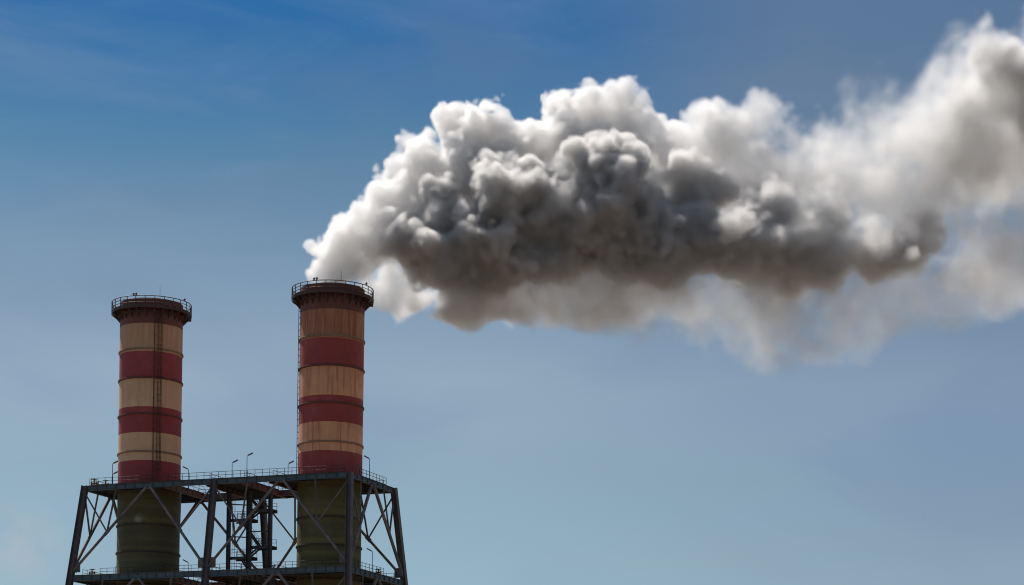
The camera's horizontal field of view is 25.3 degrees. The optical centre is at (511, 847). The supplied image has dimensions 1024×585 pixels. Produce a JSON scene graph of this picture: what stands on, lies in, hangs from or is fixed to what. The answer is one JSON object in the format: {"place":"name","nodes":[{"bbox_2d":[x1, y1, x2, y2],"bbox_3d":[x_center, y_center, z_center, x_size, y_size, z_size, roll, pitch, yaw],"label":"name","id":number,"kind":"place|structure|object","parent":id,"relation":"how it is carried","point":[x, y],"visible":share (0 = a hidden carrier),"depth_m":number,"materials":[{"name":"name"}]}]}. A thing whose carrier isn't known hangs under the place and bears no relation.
{"place":"outdoors","nodes":[
{"label":"outdoors","id":0,"kind":"place"},
{"bbox_2d":[0,0,1023,584],"label":"sky","id":1,"kind":"structure","parent":0,"point":[666,292],"materials":[{"name":"blue"}]},
{"label":"ground","id":2,"kind":"structure","parent":0,"visible":0},
{"bbox_2d":[111,292,191,584],"bbox_3d":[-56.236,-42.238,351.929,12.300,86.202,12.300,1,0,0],"label":"striped chimney","id":3,"kind":"object","parent":2,"relation":"on","point":[150,383],"visible":0.96,"depth_m":347.73,"materials":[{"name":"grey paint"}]},
{"bbox_2d":[65,465,407,584],"bbox_3d":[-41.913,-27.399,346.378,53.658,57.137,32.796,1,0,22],"label":"steel support tower","id":4,"kind":"structure","parent":2,"relation":"on","point":[283,575],"depth_m":341.65,"materials":[{"name":"grey metal"}]},
{"bbox_2d":[225,490,277,584],"bbox_3d":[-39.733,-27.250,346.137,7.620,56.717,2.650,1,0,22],"label":"stair tower","id":5,"kind":"structure","parent":2,"relation":"on","point":[270,511],"depth_m":345.29,"materials":[{"name":"metal"}]},
{"bbox_2d":[291,277,373,584],"bbox_3d":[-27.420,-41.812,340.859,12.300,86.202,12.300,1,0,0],"label":"striped chimney","id":6,"kind":"object","parent":2,"relation":"on","point":[331,370],"visible":0.95,"depth_m":336.63,"materials":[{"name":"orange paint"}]}
]}

